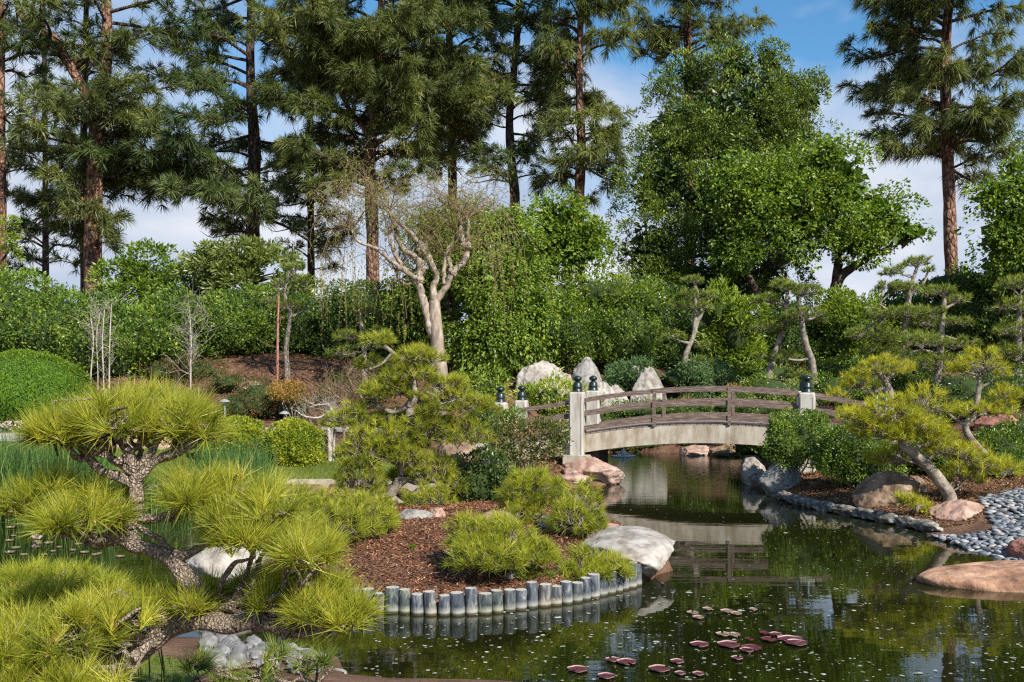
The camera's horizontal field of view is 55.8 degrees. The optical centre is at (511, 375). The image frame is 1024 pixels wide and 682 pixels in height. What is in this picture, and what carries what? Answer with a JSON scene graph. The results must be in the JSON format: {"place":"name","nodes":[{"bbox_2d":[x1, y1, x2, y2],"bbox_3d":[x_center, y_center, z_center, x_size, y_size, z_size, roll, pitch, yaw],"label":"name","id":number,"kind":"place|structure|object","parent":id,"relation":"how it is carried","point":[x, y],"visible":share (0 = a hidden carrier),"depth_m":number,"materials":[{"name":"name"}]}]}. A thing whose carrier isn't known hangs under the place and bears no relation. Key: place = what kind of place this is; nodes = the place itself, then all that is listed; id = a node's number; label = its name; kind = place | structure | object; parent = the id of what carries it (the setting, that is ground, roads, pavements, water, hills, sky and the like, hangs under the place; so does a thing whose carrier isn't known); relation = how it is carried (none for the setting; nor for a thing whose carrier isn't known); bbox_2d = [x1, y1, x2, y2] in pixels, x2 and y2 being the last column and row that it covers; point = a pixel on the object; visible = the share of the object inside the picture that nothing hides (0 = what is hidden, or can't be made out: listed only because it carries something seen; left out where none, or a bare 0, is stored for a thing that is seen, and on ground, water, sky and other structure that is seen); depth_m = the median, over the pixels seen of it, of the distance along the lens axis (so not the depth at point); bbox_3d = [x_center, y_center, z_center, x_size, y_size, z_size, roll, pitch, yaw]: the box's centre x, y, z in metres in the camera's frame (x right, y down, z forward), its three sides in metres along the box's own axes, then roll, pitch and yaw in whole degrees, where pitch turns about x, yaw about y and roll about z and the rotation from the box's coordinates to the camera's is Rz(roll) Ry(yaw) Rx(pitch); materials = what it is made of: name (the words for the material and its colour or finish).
{"place":"outdoors","nodes":[
{"label":"outdoors","id":0,"kind":"place"},
{"bbox_2d":[0,443,429,484],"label":"lawn","id":1,"kind":"structure","parent":0,"point":[322,473],"depth_m":17.31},
{"bbox_2d":[193,414,265,458],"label":"round shrub","id":2,"kind":"object","parent":1,"relation":"on","point":[254,427],"visible":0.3,"depth_m":18.17,"materials":[{"name":"green plant"}]},
{"bbox_2d":[258,416,327,466],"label":"round shrub","id":3,"kind":"object","parent":1,"relation":"on","point":[300,444],"visible":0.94,"depth_m":17.82,"materials":[{"name":"green plant"}]},
{"bbox_2d":[0,452,1023,681],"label":"pond water","id":4,"kind":"structure","parent":0,"point":[707,504],"depth_m":8.15,"materials":[{"name":"liquid"}]},
{"bbox_2d":[0,423,119,520],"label":"reeds","id":5,"kind":"object","parent":4,"relation":"on","point":[15,460],"visible":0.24,"depth_m":13.47,"materials":[{"name":"plant"}]},
{"bbox_2d":[194,435,279,510],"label":"reeds","id":6,"kind":"object","parent":4,"relation":"on","point":[257,463],"visible":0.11,"depth_m":13.89,"materials":[{"name":"plant"}]},
{"bbox_2d":[579,525,675,576],"bbox_3d":[1.259,1.857,9.924,1.034,0.528,1.541,0,0,36],"label":"boulder","id":7,"kind":"object","parent":4,"relation":"in","point":[649,550],"visible":0.69,"depth_m":9.52,"materials":[{"name":"stone"}]},
{"bbox_2d":[364,509,1023,680],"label":"floating petals","id":8,"kind":"object","parent":4,"relation":"on","point":[695,639],"visible":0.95,"depth_m":7.24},
{"bbox_2d":[916,560,1023,592],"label":"flat rock","id":9,"kind":"object","parent":4,"relation":"in","point":[1002,576],"visible":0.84,"depth_m":9.15,"materials":[{"name":"stone"}]},
{"bbox_2d":[0,353,1023,681],"bbox_3d":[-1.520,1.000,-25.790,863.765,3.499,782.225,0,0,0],"label":"ground","id":10,"kind":"structure","parent":0,"point":[174,647],"depth_m":12.54,"materials":[{"name":"soil"}]},
{"bbox_2d":[0,214,25,279],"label":"loquat tree","id":11,"kind":"object","parent":10,"relation":"on","point":[11,244],"visible":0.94,"depth_m":29.94,"materials":[{"name":"green plant"}]},
{"bbox_2d":[0,0,53,278],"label":"tall pine","id":12,"kind":"object","parent":10,"relation":"on","point":[40,69],"visible":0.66,"depth_m":36.90,"materials":[{"name":"green plant"}]},
{"bbox_2d":[6,4,79,292],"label":"tall pine","id":13,"kind":"object","parent":10,"relation":"on","point":[28,226],"visible":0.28,"depth_m":45.55,"materials":[{"name":"green plant"}]},
{"bbox_2d":[0,348,94,424],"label":"clipped shrub","id":14,"kind":"object","parent":10,"relation":"on","point":[24,378],"visible":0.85,"depth_m":23.95,"materials":[{"name":"green plant"}]},
{"bbox_2d":[0,549,135,590],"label":"pine","id":15,"kind":"object","parent":10,"relation":"on","point":[70,568],"visible":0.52,"depth_m":6.85,"materials":[{"name":"green plant"}]},
{"bbox_2d":[10,0,137,296],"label":"tall pine","id":16,"kind":"object","parent":10,"relation":"on","point":[55,227],"visible":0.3,"depth_m":40.09,"materials":[{"name":"green plant"}]},
{"bbox_2d":[0,265,194,382],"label":"hedge","id":17,"kind":"object","parent":10,"relation":"on","point":[34,319],"visible":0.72,"depth_m":27.40,"materials":[{"name":"green plant"}]},
{"bbox_2d":[68,290,129,389],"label":"bare sapling","id":18,"kind":"object","parent":10,"relation":"on","point":[97,334],"visible":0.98,"depth_m":26.49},
{"bbox_2d":[7,643,206,681],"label":"bank grass","id":19,"kind":"structure","parent":10,"relation":"on","point":[155,676],"depth_m":4.89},
{"bbox_2d":[0,0,225,299],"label":"tall pine","id":20,"kind":"object","parent":10,"relation":"on","point":[98,98],"visible":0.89,"depth_m":37.13,"materials":[{"name":"green plant"}]},
{"bbox_2d":[82,280,215,374],"bbox_3d":[-10.955,-1.404,28.707,4.310,2.970,3.971,0,0,0],"label":"hedge","id":21,"kind":"object","parent":10,"relation":"on","point":[163,311],"visible":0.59,"depth_m":28.13,"materials":[{"name":"green plant"}]},
{"bbox_2d":[85,237,223,305],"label":"loquat tree","id":22,"kind":"object","parent":10,"relation":"on","point":[139,280],"visible":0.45,"depth_m":33.21,"materials":[{"name":"green plant"}]},
{"bbox_2d":[161,279,220,389],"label":"bare sapling","id":23,"kind":"object","parent":10,"relation":"on","point":[190,349],"visible":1,"depth_m":26.48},
{"bbox_2d":[134,348,256,394],"bbox_3d":[-8.763,-0.122,27.116,4.077,1.397,1.984,0,0,29],"label":"nandina","id":24,"kind":"object","parent":10,"relation":"on","point":[203,369],"visible":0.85,"depth_m":27.05,"materials":[{"name":"green plant"}]},
{"bbox_2d":[0,367,392,681],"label":"nearest pine","id":25,"kind":"object","parent":10,"relation":"on","point":[40,619],"visible":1,"depth_m":3.39,"materials":[{"name":"green plant"}]},
{"bbox_2d":[52,0,362,293],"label":"tall pine","id":26,"kind":"object","parent":10,"relation":"on","point":[172,171],"visible":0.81,"depth_m":38.47,"materials":[{"name":"green plant"}]},
{"bbox_2d":[185,546,270,578],"bbox_3d":[-2.679,1.807,9.186,0.818,0.523,0.900,0,0,-25],"label":"boulder","id":27,"kind":"object","parent":10,"relation":"on","point":[221,560],"visible":0.21,"depth_m":8.87,"materials":[{"name":"stone"}]},
{"bbox_2d":[186,281,292,358],"bbox_3d":[-8.564,-1.737,30.203,3.816,2.560,3.693,0,0,0],"label":"hedge","id":28,"kind":"object","parent":10,"relation":"on","point":[241,315],"visible":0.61,"depth_m":29.28,"materials":[{"name":"green plant"}]},
{"bbox_2d":[170,233,329,304],"bbox_3d":[-9.063,-2.605,32.752,5.486,4.436,3.105,0,0,17],"label":"loquat tree","id":29,"kind":"object","parent":10,"relation":"on","point":[214,266],"visible":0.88,"depth_m":32.13,"materials":[{"name":"green plant"}]},
{"bbox_2d":[165,633,343,681],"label":"pine seedling","id":30,"kind":"object","parent":10,"relation":"on","point":[280,653],"visible":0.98,"depth_m":4.58,"materials":[{"name":"green plant"}]},
{"bbox_2d":[213,372,314,418],"bbox_3d":[-6.238,0.580,24.422,2.593,1.355,1.624,0,0,0],"label":"nandina","id":31,"kind":"object","parent":10,"relation":"on","point":[250,401],"visible":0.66,"depth_m":24.18,"materials":[{"name":"green plant"}]},
{"bbox_2d":[259,260,313,380],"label":"cloud pine","id":32,"kind":"object","parent":10,"relation":"on","point":[287,304],"visible":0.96,"depth_m":26.95,"materials":[{"name":"green plant"}]},
{"bbox_2d":[266,373,310,417],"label":"orange shrub","id":33,"kind":"object","parent":10,"relation":"on","point":[278,395],"visible":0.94,"depth_m":23.89,"materials":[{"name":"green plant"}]},
{"bbox_2d":[262,291,328,355],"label":"hedge","id":34,"kind":"object","parent":10,"relation":"on","point":[304,325],"visible":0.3,"depth_m":29.72,"materials":[{"name":"green plant"}]},
{"bbox_2d":[86,352,532,427],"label":"slope mulch","id":35,"kind":"object","parent":10,"relation":"on","point":[331,363],"visible":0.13,"depth_m":27.89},
{"bbox_2d":[260,0,359,298],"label":"tall pine","id":36,"kind":"object","parent":10,"relation":"on","point":[292,200],"visible":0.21,"depth_m":44.85,"materials":[{"name":"green plant"}]},
{"bbox_2d":[291,392,341,460],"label":"white sapling","id":37,"kind":"object","parent":10,"relation":"on","point":[330,437],"visible":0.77,"depth_m":18.28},
{"bbox_2d":[305,346,379,438],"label":"twiggy shrub","id":38,"kind":"object","parent":10,"relation":"on","point":[350,382],"visible":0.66,"depth_m":20.98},
{"bbox_2d":[324,301,386,381],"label":"cloud pine","id":39,"kind":"object","parent":10,"relation":"on","point":[342,336],"visible":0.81,"depth_m":26.41,"materials":[{"name":"green plant"}]},
{"bbox_2d":[306,356,415,409],"bbox_3d":[-4.082,0.209,25.893,2.954,1.562,2.604,0,0,0],"label":"nandina","id":40,"kind":"object","parent":10,"relation":"on","point":[337,378],"visible":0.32,"depth_m":25.53,"materials":[{"name":"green plant"}]},
{"bbox_2d":[231,0,531,289],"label":"tall pine","id":41,"kind":"object","parent":10,"relation":"on","point":[335,53],"visible":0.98,"depth_m":37.47,"materials":[{"name":"green plant"}]},
{"bbox_2d":[305,277,457,362],"bbox_3d":[-4.033,-1.700,29.969,4.977,2.816,3.687,0,0,0],"label":"hedge","id":42,"kind":"object","parent":10,"relation":"on","point":[335,322],"visible":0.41,"depth_m":28.97,"materials":[{"name":"green plant"}]},
{"bbox_2d":[184,493,624,596],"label":"mulch","id":43,"kind":"object","parent":10,"relation":"on","point":[459,507],"visible":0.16,"depth_m":9.37,"materials":[{"name":"wood"}]},
{"bbox_2d":[279,484,402,542],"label":"pine","id":44,"kind":"object","parent":43,"relation":"on","point":[360,513],"visible":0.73,"depth_m":9.78,"materials":[{"name":"green plant"}]},
{"bbox_2d":[314,326,503,506],"bbox_3d":[-1.296,0.576,12.360,2.437,2.451,1.474,0,0,0],"label":"island pine","id":45,"kind":"object","parent":43,"relation":"on","point":[370,443],"visible":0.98,"depth_m":12.23,"materials":[{"name":"green plant"}]},
{"bbox_2d":[446,443,522,501],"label":"dark shrub","id":46,"kind":"object","parent":43,"relation":"on","point":[483,476],"visible":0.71,"depth_m":12.52,"materials":[{"name":"green plant"}]},
{"bbox_2d":[438,508,565,579],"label":"pine","id":47,"kind":"object","parent":43,"relation":"on","point":[488,544],"visible":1,"depth_m":8.55,"materials":[{"name":"green plant"}]},
{"bbox_2d":[488,463,573,525],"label":"pine","id":48,"kind":"object","parent":43,"relation":"on","point":[534,485],"visible":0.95,"depth_m":10.83,"materials":[{"name":"green plant"}]},
{"bbox_2d":[544,473,610,541],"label":"pine","id":49,"kind":"object","parent":43,"relation":"on","point":[581,516],"visible":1,"depth_m":10.12,"materials":[{"name":"green plant"}]},
{"bbox_2d":[555,540,638,585],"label":"pine","id":50,"kind":"object","parent":43,"relation":"on","point":[602,565],"visible":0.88,"depth_m":8.87,"materials":[{"name":"green plant"}]},
{"bbox_2d":[282,134,549,414],"bbox_3d":[-2.429,-2.582,24.954,6.800,7.274,4.259,0,0,0],"label":"bare willow","id":51,"kind":"object","parent":10,"relation":"on","point":[431,311],"visible":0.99,"depth_m":24.92,"materials":[{"name":"beige plant"}]},
{"bbox_2d":[385,0,508,320],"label":"tall pine","id":52,"kind":"object","parent":10,"relation":"on","point":[472,38],"visible":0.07,"depth_m":43.67,"materials":[{"name":"green plant"}]},
{"bbox_2d":[380,194,564,379],"bbox_3d":[-1.331,-2.546,27.488,5.568,5.590,3.384,0,0,19],"label":"vine tree","id":53,"kind":"object","parent":10,"relation":"on","point":[536,315],"visible":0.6,"depth_m":27.16,"materials":[{"name":"green plant"}]},
{"bbox_2d":[453,360,517,416],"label":"variegated shrub","id":54,"kind":"object","parent":10,"relation":"on","point":[490,386],"visible":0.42,"depth_m":20.63,"materials":[{"name":"green plant"}]},
{"bbox_2d":[455,323,553,387],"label":"shrub","id":55,"kind":"object","parent":10,"relation":"on","point":[511,368],"visible":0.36,"depth_m":26.87,"materials":[{"name":"green plant"}]},
{"bbox_2d":[459,0,565,297],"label":"tall pine","id":56,"kind":"object","parent":10,"relation":"on","point":[525,149],"visible":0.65,"depth_m":39.71,"materials":[{"name":"green plant"}]},
{"bbox_2d":[442,459,592,481],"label":"bank mulch","id":57,"kind":"object","parent":10,"relation":"on","point":[562,467],"visible":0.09,"depth_m":18.04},
{"bbox_2d":[460,403,529,443],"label":"shrub","id":58,"kind":"object","parent":57,"relation":"on","point":[492,415],"visible":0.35,"depth_m":16.93,"materials":[{"name":"green plant"}]},
{"bbox_2d":[484,411,573,476],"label":"red tip shrub","id":59,"kind":"object","parent":10,"relation":"on","point":[515,454],"visible":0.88,"depth_m":15.77,"materials":[{"name":"green plant"}]},
{"bbox_2d":[515,360,561,392],"bbox_3d":[0.827,0.679,26.620,1.507,2.180,0.974,0,0,0],"label":"rock","id":60,"kind":"object","parent":10,"relation":"on","point":[533,372],"visible":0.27,"depth_m":26.34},
{"bbox_2d":[511,366,604,426],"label":"variegated shrub","id":61,"kind":"object","parent":10,"relation":"on","point":[536,395],"visible":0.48,"depth_m":21.32,"materials":[{"name":"green plant"}]},
{"bbox_2d":[522,183,624,292],"bbox_3d":[1.668,-3.307,30.706,3.819,5.720,2.249,0,0,0],"label":"leafy tree","id":62,"kind":"object","parent":10,"relation":"on","point":[579,241],"visible":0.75,"depth_m":30.53,"materials":[{"name":"green plant"}]},
{"bbox_2d":[509,0,650,284],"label":"tall pine","id":63,"kind":"object","parent":10,"relation":"on","point":[556,57],"visible":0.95,"depth_m":37.63,"materials":[{"name":"green plant"}]},
{"bbox_2d":[572,357,601,390],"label":"rock","id":64,"kind":"object","parent":10,"relation":"on","point":[585,369],"visible":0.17,"depth_m":26.32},
{"bbox_2d":[563,456,625,484],"bbox_3d":[1.469,1.789,17.829,1.032,0.576,1.100,0,0,41],"label":"rock","id":65,"kind":"object","parent":10,"relation":"on","point":[605,472],"visible":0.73,"depth_m":17.54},
{"bbox_2d":[540,279,669,373],"bbox_3d":[2.408,-1.433,29.452,4.699,3.156,3.720,0,0,0],"label":"hedge","id":66,"kind":"object","parent":10,"relation":"on","point":[600,334],"visible":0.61,"depth_m":28.31,"materials":[{"name":"green plant"}]},
{"bbox_2d":[543,265,674,320],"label":"shrub","id":67,"kind":"object","parent":10,"relation":"on","point":[597,287],"visible":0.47,"depth_m":28.91,"materials":[{"name":"green plant"}]},
{"bbox_2d":[630,366,666,402],"bbox_3d":[3.678,1.102,26.175,1.054,2.717,0.884,0,0,0],"label":"rock","id":68,"kind":"object","parent":10,"relation":"on","point":[648,378],"visible":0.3,"depth_m":26.06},
{"bbox_2d":[601,352,741,397],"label":"juniper","id":69,"kind":"object","parent":10,"relation":"on","point":[695,374],"visible":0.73,"depth_m":26.61,"materials":[{"name":"plant"}]},
{"bbox_2d":[628,273,721,369],"bbox_3d":[4.731,-1.605,30.301,5.063,3.241,3.962,0,0,0],"label":"hedge","id":70,"kind":"object","parent":10,"relation":"on","point":[670,352],"visible":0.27,"depth_m":29.26,"materials":[{"name":"green plant"}]},
{"bbox_2d":[482,375,896,472],"bbox_3d":[3.382,1.282,18.672,7.999,2.585,2.046,0,0,15],"label":"footbridge","id":71,"kind":"object","parent":10,"relation":"on","point":[591,435],"visible":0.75,"depth_m":18.14,"materials":[{"name":"concrete"}]},
{"bbox_2d":[661,273,717,398],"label":"cloud pine","id":72,"kind":"object","parent":10,"relation":"on","point":[696,295],"visible":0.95,"depth_m":26.74,"materials":[{"name":"green plant"}]},
{"bbox_2d":[601,393,794,420],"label":"ground cover","id":73,"kind":"object","parent":10,"relation":"on","point":[648,411],"visible":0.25,"depth_m":22.24,"materials":[{"name":"green plant"}]},
{"bbox_2d":[618,0,778,264],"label":"tall pine","id":74,"kind":"object","parent":10,"relation":"on","point":[660,31],"visible":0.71,"depth_m":41.43,"materials":[{"name":"green plant"}]},
{"bbox_2d":[602,20,838,318],"bbox_3d":[7.369,-6.231,33.008,9.034,11.692,5.495,0,0,0],"label":"evergreen tree","id":75,"kind":"object","parent":10,"relation":"on","point":[773,112],"visible":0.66,"depth_m":32.89,"materials":[{"name":"green plant"}]},
{"bbox_2d":[693,273,772,384],"bbox_3d":[6.322,-1.246,27.946,2.356,3.581,2.064,0,0,13],"label":"bamboo shrub","id":76,"kind":"object","parent":10,"relation":"on","point":[727,322],"visible":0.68,"depth_m":27.67,"materials":[{"name":"green plant"}]},
{"bbox_2d":[739,455,765,485],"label":"rock","id":77,"kind":"object","parent":10,"relation":"on","point":[752,469],"visible":0.69,"depth_m":17.61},
{"bbox_2d":[719,371,801,402],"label":"flowering shrub","id":78,"kind":"object","parent":10,"relation":"on","point":[765,383],"visible":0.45,"depth_m":23.66,"materials":[{"name":"green plant"}]},
{"bbox_2d":[748,276,807,379],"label":"cloud pine","id":79,"kind":"object","parent":10,"relation":"on","point":[778,322],"visible":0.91,"depth_m":25.52,"materials":[{"name":"green plant"}]},
{"bbox_2d":[758,461,802,496],"bbox_3d":[4.468,1.756,16.128,0.685,0.793,0.740,0,0,36],"label":"rock","id":80,"kind":"object","parent":10,"relation":"on","point":[773,478],"visible":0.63,"depth_m":15.90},
{"bbox_2d":[754,299,834,367],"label":"hedge","id":81,"kind":"object","parent":10,"relation":"on","point":[792,341],"visible":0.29,"depth_m":28.92,"materials":[{"name":"green plant"}]},
{"bbox_2d":[758,406,834,475],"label":"boxwood shrub","id":82,"kind":"object","parent":10,"relation":"on","point":[788,437],"visible":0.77,"depth_m":16.03,"materials":[{"name":"green plant"}]},
{"bbox_2d":[780,280,829,405],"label":"cloud pine","id":83,"kind":"object","parent":10,"relation":"on","point":[796,289],"visible":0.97,"depth_m":24.91,"materials":[{"name":"green plant"}]},
{"bbox_2d":[688,122,937,307],"bbox_3d":[9.511,-4.133,29.961,7.733,7.231,3.526,0,0,0],"label":"pear tree","id":84,"kind":"object","parent":10,"relation":"on","point":[755,203],"visible":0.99,"depth_m":29.80,"materials":[{"name":"green plant"}]},
{"bbox_2d":[731,351,955,397],"bbox_3d":[9.136,-0.015,26.138,6.146,1.465,2.708,0,0,45],"label":"ground cover","id":85,"kind":"object","parent":10,"relation":"on","point":[898,383],"visible":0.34,"depth_m":26.27,"materials":[{"name":"green plant"}]},
{"bbox_2d":[803,353,892,408],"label":"shrub","id":86,"kind":"object","parent":10,"relation":"on","point":[821,387],"visible":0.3,"depth_m":19.87,"materials":[{"name":"green plant"}]},
{"bbox_2d":[806,410,908,487],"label":"boxwood shrub","id":87,"kind":"object","parent":10,"relation":"on","point":[839,451],"visible":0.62,"depth_m":14.89,"materials":[{"name":"green plant"}]},
{"bbox_2d":[806,283,909,363],"bbox_3d":[10.304,-1.427,28.665,3.109,2.752,2.888,0,0,0],"label":"hedge","id":88,"kind":"object","parent":10,"relation":"on","point":[844,310],"visible":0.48,"depth_m":28.40,"materials":[{"name":"green plant"}]},
{"bbox_2d":[823,351,916,440],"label":"golden pine","id":89,"kind":"object","parent":10,"relation":"on","point":[866,370],"visible":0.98,"depth_m":18.42,"materials":[{"name":"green plant"}]},
{"bbox_2d":[851,471,921,509],"bbox_3d":[5.395,1.720,13.903,0.972,0.666,0.851,0,0,0],"label":"boulder","id":90,"kind":"object","parent":10,"relation":"on","point":[872,491],"visible":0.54,"depth_m":13.72,"materials":[{"name":"stone"}]},
{"bbox_2d":[843,254,940,394],"bbox_3d":[9.633,-1.274,24.555,2.607,3.683,1.776,0,0,0],"label":"cloud pine","id":91,"kind":"object","parent":10,"relation":"on","point":[907,313],"visible":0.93,"depth_m":24.36,"materials":[{"name":"green plant"}]},
{"bbox_2d":[784,428,1023,526],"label":"leaf litter","id":92,"kind":"object","parent":10,"relation":"on","point":[816,478],"visible":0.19,"depth_m":14.53,"materials":[{"name":"plant"}]},
{"bbox_2d":[893,487,937,515],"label":"shrub","id":93,"kind":"object","parent":10,"relation":"on","point":[903,498],"visible":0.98,"depth_m":12.85,"materials":[{"name":"green plant"}]},
{"bbox_2d":[832,0,1023,274],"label":"tall pine","id":94,"kind":"object","parent":10,"relation":"on","point":[909,78],"visible":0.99,"depth_m":37.78,"materials":[{"name":"green plant"}]},
{"bbox_2d":[832,376,1023,501],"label":"golden pine","id":95,"kind":"object","parent":10,"relation":"on","point":[870,419],"visible":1,"depth_m":13.32,"materials":[{"name":"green plant"}]},
{"bbox_2d":[886,433,973,473],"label":"shrub","id":96,"kind":"object","parent":10,"relation":"on","point":[941,460],"visible":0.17,"depth_m":15.59,"materials":[{"name":"green plant"}]},
{"bbox_2d":[885,282,984,389],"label":"cloud pine","id":97,"kind":"object","parent":10,"relation":"on","point":[940,343],"visible":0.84,"depth_m":22.40,"materials":[{"name":"green plant"}]},
{"bbox_2d":[876,265,1023,368],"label":"hedge","id":98,"kind":"object","parent":10,"relation":"on","point":[984,320],"visible":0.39,"depth_m":27.86,"materials":[{"name":"green plant"}]},
{"bbox_2d":[928,499,984,521],"bbox_3d":[5.876,1.843,12.774,0.694,0.400,0.644,0,0,-43],"label":"rock","id":99,"kind":"object","parent":10,"relation":"on","point":[954,510],"visible":0.59,"depth_m":12.66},
{"bbox_2d":[921,361,1023,422],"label":"shrub","id":100,"kind":"object","parent":10,"relation":"on","point":[963,389],"visible":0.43,"depth_m":19.64,"materials":[{"name":"green plant"}]},
{"bbox_2d":[942,343,1023,452],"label":"golden pine","id":101,"kind":"object","parent":10,"relation":"on","point":[968,364],"visible":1,"depth_m":15.52,"materials":[{"name":"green plant"}]},
{"bbox_2d":[950,141,1023,372],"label":"pear tree","id":102,"kind":"object","parent":10,"relation":"on","point":[1003,234],"visible":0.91,"depth_m":26.74,"materials":[{"name":"green plant"}]},
{"bbox_2d":[955,409,1023,476],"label":"ground cover","id":103,"kind":"object","parent":10,"relation":"on","point":[1009,438],"visible":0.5,"depth_m":15.85,"materials":[{"name":"green plant"}]},
{"bbox_2d":[981,272,1023,378],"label":"cloud pine","id":104,"kind":"object","parent":10,"relation":"on","point":[1017,303],"visible":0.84,"depth_m":22.43,"materials":[{"name":"green plant"}]},
{"bbox_2d":[4,0,1023,348],"label":"sky","id":105,"kind":"structure","parent":0,"point":[812,29],"materials":[{"name":"blue"}]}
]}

